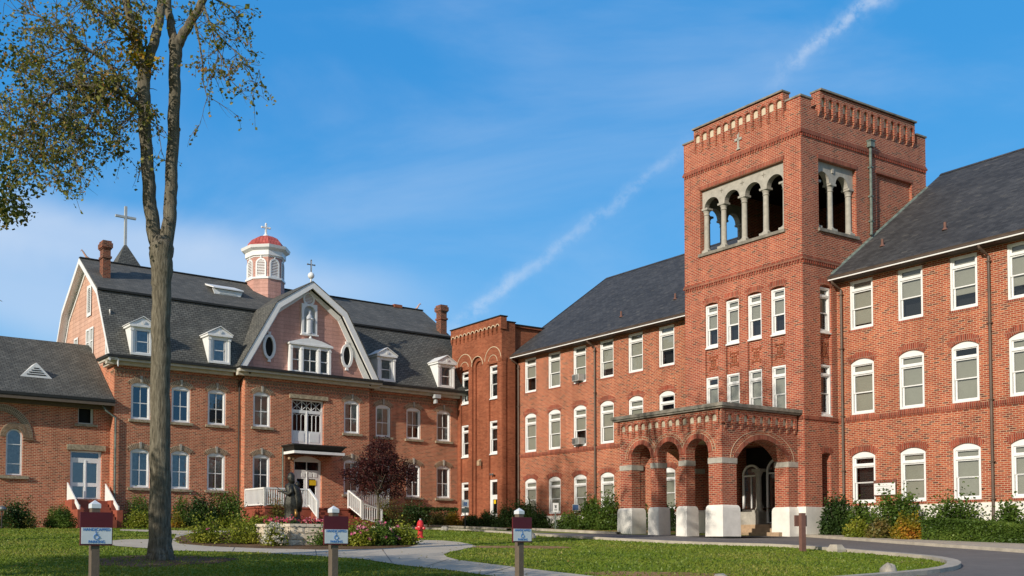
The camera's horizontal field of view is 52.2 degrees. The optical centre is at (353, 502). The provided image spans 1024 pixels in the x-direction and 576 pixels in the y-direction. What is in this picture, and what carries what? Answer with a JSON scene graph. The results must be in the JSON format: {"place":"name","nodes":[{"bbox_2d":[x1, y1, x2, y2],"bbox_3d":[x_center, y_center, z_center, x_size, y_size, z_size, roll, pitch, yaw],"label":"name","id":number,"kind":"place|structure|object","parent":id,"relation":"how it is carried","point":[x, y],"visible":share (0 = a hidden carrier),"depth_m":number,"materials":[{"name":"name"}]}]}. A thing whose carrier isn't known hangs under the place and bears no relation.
{"place":"outdoors","nodes":[
{"label":"outdoors","id":0,"kind":"place"},
{"bbox_2d":[112,539,589,575],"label":"path","id":1,"kind":"structure","parent":0,"point":[430,552],"depth_m":29.39,"materials":[{"name":"concrete"}]},
{"bbox_2d":[0,527,945,575],"bbox_3d":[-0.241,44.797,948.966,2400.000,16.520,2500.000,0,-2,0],"label":"ground","id":2,"kind":"structure","parent":0,"point":[369,563],"depth_m":27.92,"materials":[{"name":"green plant"}]},
{"bbox_2d":[0,12,44,300],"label":"broadleaf tree","id":3,"kind":"object","parent":2,"relation":"on","point":[16,213],"visible":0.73,"depth_m":33.32,"materials":[{"name":"green plant"}]},
{"bbox_2d":[0,336,122,527],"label":"chapel wing","id":4,"kind":"structure","parent":2,"relation":"on","point":[55,430],"depth_m":56.77,"materials":[{"name":"brick"}]},
{"bbox_2d":[5,429,21,475],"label":"arched window","id":5,"kind":"structure","parent":4,"relation":"in","point":[13,437],"depth_m":55.65,"materials":[{"name":"blue glass"}]},
{"bbox_2d":[70,450,100,498],"bbox_3d":[-15.093,-1.497,57.675,1.772,2.755,0.160,2,-3,-32],"label":"double door","id":6,"kind":"structure","parent":4,"relation":"in","point":[85,473],"depth_m":57.66,"materials":[{"name":"white paint"}]},
{"bbox_2d":[79,500,112,575],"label":"parking sign","id":7,"kind":"object","parent":2,"relation":"on","point":[96,528],"visible":1,"depth_m":12.34,"materials":[{"name":"white metal"}]},
{"bbox_2d":[0,0,275,560],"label":"tall tree","id":8,"kind":"object","parent":2,"relation":"on","point":[161,254],"visible":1,"depth_m":26.15,"materials":[{"name":"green plant"}]},
{"bbox_2d":[99,555,237,566],"bbox_3d":[-4.811,1.470,25.796,3.640,0.208,4.738,0,-2,0],"label":"mulch ring","id":9,"kind":"object","parent":2,"relation":"on","point":[175,562],"visible":0.62,"depth_m":25.60,"materials":[{"name":"brown soil"}]},
{"bbox_2d":[56,223,467,527],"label":"gambrel house","id":10,"kind":"structure","parent":2,"relation":"on","point":[268,393],"depth_m":63.14,"materials":[{"name":"brick"}]},
{"bbox_2d":[113,206,139,265],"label":"church spire","id":11,"kind":"structure","parent":10,"relation":"on","point":[125,255],"depth_m":74.99,"materials":[{"name":"metal"}]},
{"bbox_2d":[130,448,148,487],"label":"window","id":12,"kind":"structure","parent":10,"relation":"in","point":[143,454],"depth_m":58.79,"materials":[{"name":"blue glass"}]},
{"bbox_2d":[131,382,149,419],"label":"window","id":13,"kind":"structure","parent":10,"relation":"in","point":[142,385],"depth_m":58.90,"materials":[{"name":"white paint"}]},
{"bbox_2d":[171,451,188,488],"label":"window","id":14,"kind":"structure","parent":10,"relation":"in","point":[183,471],"depth_m":60.11,"materials":[{"name":"blue glass"}]},
{"bbox_2d":[171,386,189,422],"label":"window","id":15,"kind":"structure","parent":10,"relation":"in","point":[178,388],"depth_m":60.23,"materials":[{"name":"white paint"}]},
{"bbox_2d":[207,453,224,490],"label":"window","id":16,"kind":"structure","parent":10,"relation":"in","point":[219,473],"depth_m":61.34,"materials":[{"name":"white paint"}]},
{"bbox_2d":[208,389,225,425],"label":"window","id":17,"kind":"structure","parent":10,"relation":"in","point":[220,395],"depth_m":61.53,"materials":[{"name":"white paint"}]},
{"bbox_2d":[253,392,269,426],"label":"window","id":18,"kind":"structure","parent":10,"relation":"in","point":[261,400],"depth_m":62.34,"materials":[{"name":"white paint"}]},
{"bbox_2d":[253,454,269,491],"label":"window","id":19,"kind":"structure","parent":10,"relation":"in","point":[264,460],"depth_m":62.24,"materials":[{"name":"white paint"}]},
{"bbox_2d":[292,399,322,444],"bbox_3d":[-2.935,-4.972,63.995,2.280,2.800,0.110,2,-3,-32],"label":"upper door","id":20,"kind":"structure","parent":10,"relation":"in","point":[300,437],"depth_m":63.99,"materials":[{"name":"white paint"}]},
{"bbox_2d":[294,456,320,507],"bbox_3d":[-2.912,-1.151,63.818,1.992,3.430,0.170,2,-3,-32],"label":"front door","id":21,"kind":"structure","parent":10,"relation":"in","point":[306,474],"depth_m":63.95,"materials":[{"name":"white paint"}]},
{"bbox_2d":[344,400,358,433],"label":"window","id":22,"kind":"structure","parent":10,"relation":"in","point":[354,413],"depth_m":65.80,"materials":[{"name":"white paint"}]},
{"bbox_2d":[376,405,389,436],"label":"window","id":23,"kind":"structure","parent":10,"relation":"in","point":[382,411],"depth_m":67.85,"materials":[{"name":"white paint"}]},
{"bbox_2d":[406,407,419,439],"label":"window","id":24,"kind":"structure","parent":10,"relation":"in","point":[413,421],"depth_m":69.12,"materials":[{"name":"white paint"}]},
{"bbox_2d":[437,410,449,441],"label":"window","id":25,"kind":"structure","parent":10,"relation":"in","point":[443,417],"depth_m":70.48,"materials":[{"name":"white paint"}]},
{"bbox_2d":[437,465,449,498],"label":"window","id":26,"kind":"structure","parent":10,"relation":"in","point":[445,483],"depth_m":70.38,"materials":[{"name":"white paint"}]},
{"bbox_2d":[175,532,421,549],"bbox_3d":[-2.229,1.430,39.866,9.838,0.724,16.452,0,-2,0],"label":"planting bed","id":27,"kind":"object","parent":2,"relation":"on","point":[254,545],"visible":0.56,"depth_m":34.02,"materials":[{"name":"brown soil"}]},
{"bbox_2d":[176,506,229,543],"bbox_3d":[-5.339,0.820,35.903,2.185,1.409,1.593,0,-2,0],"label":"rose bush","id":28,"kind":"object","parent":27,"relation":"on","point":[207,533],"visible":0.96,"depth_m":35.70,"materials":[{"name":"green plant"}]},
{"bbox_2d":[217,507,261,543],"bbox_3d":[-3.756,0.845,35.657,2.389,1.365,1.650,0,-2,0],"label":"rose bush","id":29,"kind":"object","parent":27,"relation":"on","point":[246,534],"visible":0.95,"depth_m":35.45,"materials":[{"name":"green plant"}]},
{"bbox_2d":[260,516,288,545],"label":"white flower bush","id":30,"kind":"object","parent":27,"relation":"on","point":[277,531],"visible":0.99,"depth_m":33.88,"materials":[{"name":"white plant"}]},
{"bbox_2d":[255,524,322,544],"bbox_3d":[-1.842,1.172,36.182,3.155,0.767,3.304,0,-2,0],"label":"stone planter","id":31,"kind":"object","parent":27,"relation":"on","point":[297,534],"visible":0.3,"depth_m":34.74,"materials":[{"name":"beige stone"}]},
{"bbox_2d":[275,472,302,523],"bbox_3d":[-2.267,-0.115,36.070,0.972,1.890,0.628,0,-2,0],"label":"bronze statue","id":32,"kind":"object","parent":31,"relation":"on","point":[293,501],"visible":0.95,"depth_m":35.89,"materials":[{"name":"metal"}]},
{"bbox_2d":[261,514,322,523],"bbox_3d":[-1.903,0.733,36.262,2.755,0.569,2.443,0,-2,0],"label":"begonia bed","id":33,"kind":"object","parent":31,"relation":"in","point":[305,520],"visible":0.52,"depth_m":35.48,"materials":[{"name":"pink plant"}]},
{"bbox_2d":[345,516,380,545],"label":"rose bush","id":34,"kind":"object","parent":27,"relation":"on","point":[360,535],"visible":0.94,"depth_m":34.24,"materials":[{"name":"green plant"}]},
{"bbox_2d":[368,513,400,545],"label":"rose bush","id":35,"kind":"object","parent":27,"relation":"on","point":[386,536],"visible":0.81,"depth_m":34.70,"materials":[{"name":"green plant"}]},
{"bbox_2d":[391,513,424,544],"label":"rose bush","id":36,"kind":"object","parent":27,"relation":"on","point":[407,536],"visible":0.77,"depth_m":35.23,"materials":[{"name":"green plant"}]},
{"bbox_2d":[323,506,347,575],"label":"parking sign","id":37,"kind":"object","parent":2,"relation":"on","point":[335,530],"visible":1,"depth_m":14.34,"materials":[{"name":"white metal"}]},
{"bbox_2d":[450,315,543,521],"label":"stair tower","id":38,"kind":"structure","parent":2,"relation":"on","point":[486,367],"depth_m":68.04,"materials":[{"name":"red brick"}]},
{"bbox_2d":[512,508,531,575],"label":"parking sign","id":39,"kind":"object","parent":2,"relation":"on","point":[521,529],"visible":1,"depth_m":16.34,"materials":[{"name":"white metal"}]},
{"bbox_2d":[499,527,675,531],"bbox_3d":[11.448,1.564,61.169,4.400,0.678,21.900,2,-3,-30],"label":"planting bed","id":40,"kind":"object","parent":2,"relation":"on","point":[594,530],"visible":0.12,"depth_m":55.67,"materials":[{"name":"brown soil"}]},
{"bbox_2d":[473,508,499,526],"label":"yew bush","id":41,"kind":"object","parent":40,"relation":"on","point":[486,519],"visible":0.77,"depth_m":65.46,"materials":[{"name":"green plant"}]},
{"bbox_2d":[491,499,525,527],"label":"yew bush","id":42,"kind":"object","parent":40,"relation":"on","point":[505,521],"visible":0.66,"depth_m":63.59,"materials":[{"name":"green plant"}]},
{"bbox_2d":[526,509,554,528],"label":"yew bush","id":43,"kind":"object","parent":40,"relation":"on","point":[540,521],"visible":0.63,"depth_m":61.18,"materials":[{"name":"green plant"}]},
{"bbox_2d":[550,510,581,528],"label":"yew bush","id":44,"kind":"object","parent":40,"relation":"on","point":[567,521],"visible":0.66,"depth_m":58.83,"materials":[{"name":"green plant"}]},
{"bbox_2d":[574,487,601,529],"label":"nandina bush","id":45,"kind":"object","parent":40,"relation":"on","point":[587,513],"visible":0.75,"depth_m":57.36,"materials":[{"name":"green plant"}]},
{"bbox_2d":[588,483,619,529],"bbox_3d":[14.131,0.369,56.268,2.315,2.826,1.750,0,-2,0],"label":"nandina bush","id":46,"kind":"object","parent":40,"relation":"on","point":[608,515],"visible":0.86,"depth_m":56.14,"materials":[{"name":"green plant"}]},
{"bbox_2d":[586,571,733,575],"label":"bare soil","id":47,"kind":"structure","parent":2,"relation":"on","point":[646,573],"depth_m":22.21,"materials":[{"name":"brown soil"}]},
{"bbox_2d":[372,526,960,575],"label":"kerb","id":48,"kind":"structure","parent":2,"relation":"on","point":[951,564],"depth_m":31.44,"materials":[{"name":"concrete"}]},
{"bbox_2d":[509,88,1023,541],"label":"school building","id":49,"kind":"structure","parent":2,"relation":"on","point":[842,313],"depth_m":47.22,"materials":[{"name":"red brick"}]},
{"bbox_2d":[525,413,535,452],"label":"window","id":50,"kind":"structure","parent":49,"relation":"in","point":[530,420],"depth_m":66.45,"materials":[{"name":"white paint"}]},
{"bbox_2d":[525,357,535,392],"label":"window","id":51,"kind":"structure","parent":49,"relation":"in","point":[530,364],"depth_m":66.66,"materials":[{"name":"white paint"}]},
{"bbox_2d":[549,409,559,449],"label":"window","id":52,"kind":"structure","parent":49,"relation":"in","point":[554,416],"depth_m":64.44,"materials":[{"name":"white paint"}]},
{"bbox_2d":[549,351,559,388],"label":"window","id":53,"kind":"structure","parent":49,"relation":"in","point":[554,377],"depth_m":64.58,"materials":[{"name":"white paint"}]},
{"bbox_2d":[549,476,560,513],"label":"window","id":54,"kind":"structure","parent":49,"relation":"in","point":[555,482],"depth_m":64.27,"materials":[{"name":"white paint"}]},
{"bbox_2d":[574,474,585,512],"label":"window","id":55,"kind":"structure","parent":49,"relation":"in","point":[580,480],"depth_m":62.30,"materials":[{"name":"white paint"}]},
{"bbox_2d":[574,405,585,446],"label":"window","id":56,"kind":"structure","parent":49,"relation":"in","point":[580,411],"depth_m":62.44,"materials":[{"name":"white paint"}]},
{"bbox_2d":[574,345,585,383],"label":"window","id":57,"kind":"structure","parent":49,"relation":"in","point":[579,352],"depth_m":62.56,"materials":[{"name":"white paint"}]},
{"bbox_2d":[600,339,613,378],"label":"window","id":58,"kind":"structure","parent":49,"relation":"in","point":[608,344],"depth_m":60.59,"materials":[{"name":"white paint"}]},
{"bbox_2d":[601,472,613,507],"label":"window","id":59,"kind":"structure","parent":49,"relation":"in","point":[607,478],"depth_m":60.24,"materials":[{"name":"white paint"}]},
{"bbox_2d":[601,401,613,443],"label":"window","id":60,"kind":"structure","parent":49,"relation":"in","point":[607,407],"depth_m":60.40,"materials":[{"name":"white paint"}]},
{"bbox_2d":[629,332,642,372],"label":"window","id":61,"kind":"structure","parent":49,"relation":"in","point":[636,339],"depth_m":58.56,"materials":[{"name":"white paint"}]},
{"bbox_2d":[659,324,673,366],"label":"window","id":62,"kind":"structure","parent":49,"relation":"in","point":[668,331],"depth_m":56.59,"materials":[{"name":"white paint"}]},
{"bbox_2d":[667,467,674,509],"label":"window","id":63,"kind":"structure","parent":49,"relation":"in","point":[670,471],"depth_m":56.05,"materials":[{"name":"white paint"}]},
{"bbox_2d":[705,304,717,349],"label":"window","id":64,"kind":"structure","parent":49,"relation":"in","point":[711,311],"depth_m":50.89,"materials":[{"name":"white paint"}]},
{"bbox_2d":[726,299,738,345],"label":"window","id":65,"kind":"structure","parent":49,"relation":"in","point":[734,304],"depth_m":49.78,"materials":[{"name":"white paint"}]},
{"bbox_2d":[727,373,739,402],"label":"window","id":66,"kind":"structure","parent":49,"relation":"in","point":[733,382],"depth_m":49.63,"materials":[{"name":"white paint"}]},
{"bbox_2d":[747,293,761,341],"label":"window","id":67,"kind":"structure","parent":49,"relation":"in","point":[754,301],"depth_m":48.68,"materials":[{"name":"white paint"}]},
{"bbox_2d":[749,369,761,405],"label":"window","id":68,"kind":"structure","parent":49,"relation":"in","point":[755,376],"depth_m":48.52,"materials":[{"name":"white paint"}]},
{"bbox_2d":[770,287,785,336],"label":"window","id":69,"kind":"structure","parent":49,"relation":"in","point":[780,293],"depth_m":47.54,"materials":[{"name":"white paint"}]},
{"bbox_2d":[772,365,785,407],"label":"window","id":70,"kind":"structure","parent":49,"relation":"in","point":[778,372],"depth_m":47.40,"materials":[{"name":"white paint"}]},
{"bbox_2d":[820,287,830,334],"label":"window","id":71,"kind":"structure","parent":49,"relation":"in","point":[823,297],"depth_m":47.23,"materials":[{"name":"white paint"}]},
{"bbox_2d":[821,364,832,416],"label":"window","id":72,"kind":"structure","parent":49,"relation":"in","point":[827,375],"depth_m":47.06,"materials":[{"name":"white paint"}]},
{"bbox_2d":[850,277,872,329],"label":"window","id":73,"kind":"structure","parent":49,"relation":"in","point":[861,312],"depth_m":46.52,"materials":[{"name":"white paint"}]},
{"bbox_2d":[851,358,873,414],"bbox_3d":[22.990,-5.193,46.248,0.235,2.590,1.168,2,-3,-30],"label":"window","id":74,"kind":"structure","parent":49,"relation":"in","point":[862,380],"depth_m":46.36,"materials":[{"name":"white paint"}]},
{"bbox_2d":[852,451,875,502],"bbox_3d":[22.950,-1.082,46.072,0.195,2.400,1.168,2,-3,-30],"label":"window","id":75,"kind":"structure","parent":49,"relation":"in","point":[861,455],"depth_m":46.29,"materials":[{"name":"white paint"}]},
{"bbox_2d":[873,479,896,495],"bbox_3d":[23.348,-0.639,45.091,0.071,0.680,1.040,2,-3,-30],"label":"notice board","id":76,"kind":"object","parent":49,"relation":"attached to","point":[876,486],"visible":0.86,"depth_m":45.08,"materials":[{"name":"white paint"}]},
{"bbox_2d":[898,265,922,320],"bbox_3d":[24.146,-8.993,44.426,0.235,2.310,1.168,2,-3,-30],"label":"window","id":77,"kind":"structure","parent":49,"relation":"in","point":[911,278],"depth_m":44.57,"materials":[{"name":"white paint"}]},
{"bbox_2d":[899,350,924,408],"bbox_3d":[24.126,-5.266,44.275,0.235,2.590,1.168,2,-3,-30],"label":"window","id":78,"kind":"structure","parent":49,"relation":"in","point":[911,363],"depth_m":44.39,"materials":[{"name":"white paint"}]},
{"bbox_2d":[901,447,925,501],"bbox_3d":[24.103,-1.155,44.110,0.235,2.400,1.168,2,-3,-30],"label":"window","id":79,"kind":"structure","parent":49,"relation":"in","point":[914,458],"depth_m":44.18,"materials":[{"name":"white paint"}]},
{"bbox_2d":[950,252,977,310],"bbox_3d":[25.281,-9.067,42.448,0.235,2.310,1.168,2,-3,-30],"label":"window","id":80,"kind":"structure","parent":49,"relation":"in","point":[963,269],"depth_m":42.57,"materials":[{"name":"white paint"}]},
{"bbox_2d":[952,341,979,402],"bbox_3d":[25.261,-5.340,42.298,0.235,2.590,1.168,2,-3,-30],"label":"window","id":81,"kind":"structure","parent":49,"relation":"in","point":[965,369],"depth_m":42.38,"materials":[{"name":"white paint"}]},
{"bbox_2d":[953,443,981,499],"bbox_3d":[25.239,-1.228,42.132,0.235,2.400,1.168,2,-3,-30],"label":"window","id":82,"kind":"structure","parent":49,"relation":"in","point":[968,455],"depth_m":42.22,"materials":[{"name":"white paint"}]},
{"bbox_2d":[1007,241,1023,299],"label":"window","id":83,"kind":"structure","parent":49,"relation":"in","point":[1015,251],"depth_m":40.81,"materials":[{"name":"white paint"}]},
{"bbox_2d":[1009,332,1023,396],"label":"window","id":84,"kind":"structure","parent":49,"relation":"in","point":[1016,342],"depth_m":40.66,"materials":[{"name":"white paint"}]},
{"bbox_2d":[1011,439,1023,497],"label":"window","id":85,"kind":"structure","parent":49,"relation":"in","point":[1017,458],"depth_m":40.52,"materials":[{"name":"white paint"}]},
{"bbox_2d":[794,513,806,551],"bbox_3d":[14.190,1.099,32.462,0.470,1.514,0.160,1,-2,-20],"label":"post sign","id":86,"kind":"object","parent":2,"relation":"on","point":[800,520],"visible":0.78,"depth_m":32.41,"materials":[{"name":"brown wood"}]},
{"bbox_2d":[806,534,1023,552],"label":"kerb","id":87,"kind":"structure","parent":2,"relation":"on","point":[931,544],"depth_m":36.97,"materials":[{"name":"concrete"}]},
{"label":"planting bed","id":88,"kind":"structure","parent":2,"relation":"on","visible":0},
{"bbox_2d":[0,495,41,528],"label":"azalea bush","id":89,"kind":"object","parent":88,"relation":"on","point":[16,509],"visible":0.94,"depth_m":51.44,"materials":[{"name":"green plant"}]},
{"bbox_2d":[41,504,77,528],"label":"boxwood","id":90,"kind":"object","parent":88,"relation":"on","point":[64,521],"visible":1,"depth_m":52.61,"materials":[{"name":"green plant"}]},
{"bbox_2d":[121,506,148,527],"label":"nandina bush","id":91,"kind":"object","parent":88,"relation":"on","point":[142,521],"visible":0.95,"depth_m":54.89,"materials":[{"name":"green plant"}]},
{"bbox_2d":[123,483,148,524],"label":"azalea bush","id":92,"kind":"object","parent":88,"relation":"on","point":[142,506],"visible":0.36,"depth_m":57.02,"materials":[{"name":"green plant"}]},
{"bbox_2d":[182,484,218,527],"bbox_3d":[-8.535,0.230,57.176,2.040,2.535,1.777,1,-2,-15],"label":"holly bush","id":93,"kind":"object","parent":88,"relation":"on","point":[201,508],"visible":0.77,"depth_m":56.80,"materials":[{"name":"green plant"}]},
{"bbox_2d":[209,483,249,527],"bbox_3d":[-7.152,0.222,58.090,2.808,2.588,2.356,0,-2,0],"label":"holly bush","id":94,"kind":"object","parent":88,"relation":"on","point":[226,504],"visible":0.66,"depth_m":57.75,"materials":[{"name":"green plant"}]},
{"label":"planting bed","id":95,"kind":"structure","parent":2,"relation":"on","visible":0},
{"bbox_2d":[816,491,853,534],"bbox_3d":[21.382,0.547,45.511,1.849,2.131,1.680,2,-3,-35],"label":"holly bush","id":96,"kind":"object","parent":95,"relation":"on","point":[830,523],"visible":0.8,"depth_m":45.32,"materials":[{"name":"green plant"}]},
{"bbox_2d":[841,515,868,537],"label":"nandina bush","id":97,"kind":"object","parent":95,"relation":"on","point":[857,527],"visible":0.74,"depth_m":42.69,"materials":[{"name":"green plant"}]},
{"bbox_2d":[839,495,875,534],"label":"holly bush","id":98,"kind":"object","parent":95,"relation":"on","point":[858,509],"visible":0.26,"depth_m":44.49,"materials":[{"name":"green plant"}]},
{"bbox_2d":[863,515,891,537],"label":"nandina bush","id":99,"kind":"object","parent":95,"relation":"on","point":[877,528],"visible":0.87,"depth_m":41.83,"materials":[{"name":"green plant"}]},
{"bbox_2d":[850,474,930,526],"bbox_3d":[22.695,0.215,43.168,3.481,2.841,2.535,0,-2,0],"label":"nandina bush","id":100,"kind":"object","parent":95,"relation":"on","point":[890,508],"visible":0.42,"depth_m":42.96,"materials":[{"name":"green plant"}]},
{"bbox_2d":[889,510,924,538],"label":"nandina bush","id":101,"kind":"object","parent":95,"relation":"on","point":[905,528],"visible":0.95,"depth_m":40.81,"materials":[{"name":"yellow plant"}]},
{"bbox_2d":[920,477,996,539],"bbox_3d":[24.176,0.333,41.254,2.921,2.647,2.375,0,-2,0],"label":"nandina bush","id":102,"kind":"object","parent":95,"relation":"on","point":[958,511],"visible":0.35,"depth_m":40.83,"materials":[{"name":"green plant"}]},
{"bbox_2d":[920,517,1023,543],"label":"clipped hedge","id":103,"kind":"object","parent":95,"relation":"on","point":[948,529],"visible":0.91,"depth_m":38.66,"materials":[{"name":"green plant"}]},
{"bbox_2d":[988,491,1023,540],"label":"nandina bush","id":104,"kind":"object","parent":95,"relation":"on","point":[1010,513],"visible":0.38,"depth_m":39.08,"materials":[{"name":"green plant"}]},
{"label":"planting bed","id":105,"kind":"structure","parent":2,"relation":"on","visible":0},
{"bbox_2d":[338,436,419,523],"bbox_3d":[1.492,-1.133,60.113,4.803,5.534,3.394,0,-2,0],"label":"purple leaf tree","id":106,"kind":"object","parent":105,"relation":"on","point":[380,469],"visible":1,"depth_m":59.67,"materials":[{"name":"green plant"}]},
{"bbox_2d":[370,497,414,526],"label":"azalea bush","id":107,"kind":"object","parent":105,"relation":"on","point":[392,514],"visible":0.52,"depth_m":63.58,"materials":[{"name":"green plant"}]},
{"bbox_2d":[0,0,1023,341],"label":"sky","id":108,"kind":"structure","parent":0,"point":[480,159],"materials":[{"name":"blue"}]},
{"bbox_2d":[489,531,1023,575],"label":"driveway","id":109,"kind":"structure","parent":0,"point":[974,562],"depth_m":33.98,"materials":[{"name":"grey asphalt"}]},
{"bbox_2d":[811,534,1023,548],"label":"pavement","id":110,"kind":"structure","parent":0,"point":[1005,545],"depth_m":37.56,"materials":[{"name":"concrete"}]},
{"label":"planting bed","id":111,"kind":"structure","parent":0,"visible":0},
{"bbox_2d":[399,496,430,525],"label":"azalea bush","id":112,"kind":"object","parent":111,"relation":"on","point":[413,512],"visible":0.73,"depth_m":66.83,"materials":[{"name":"green plant"}]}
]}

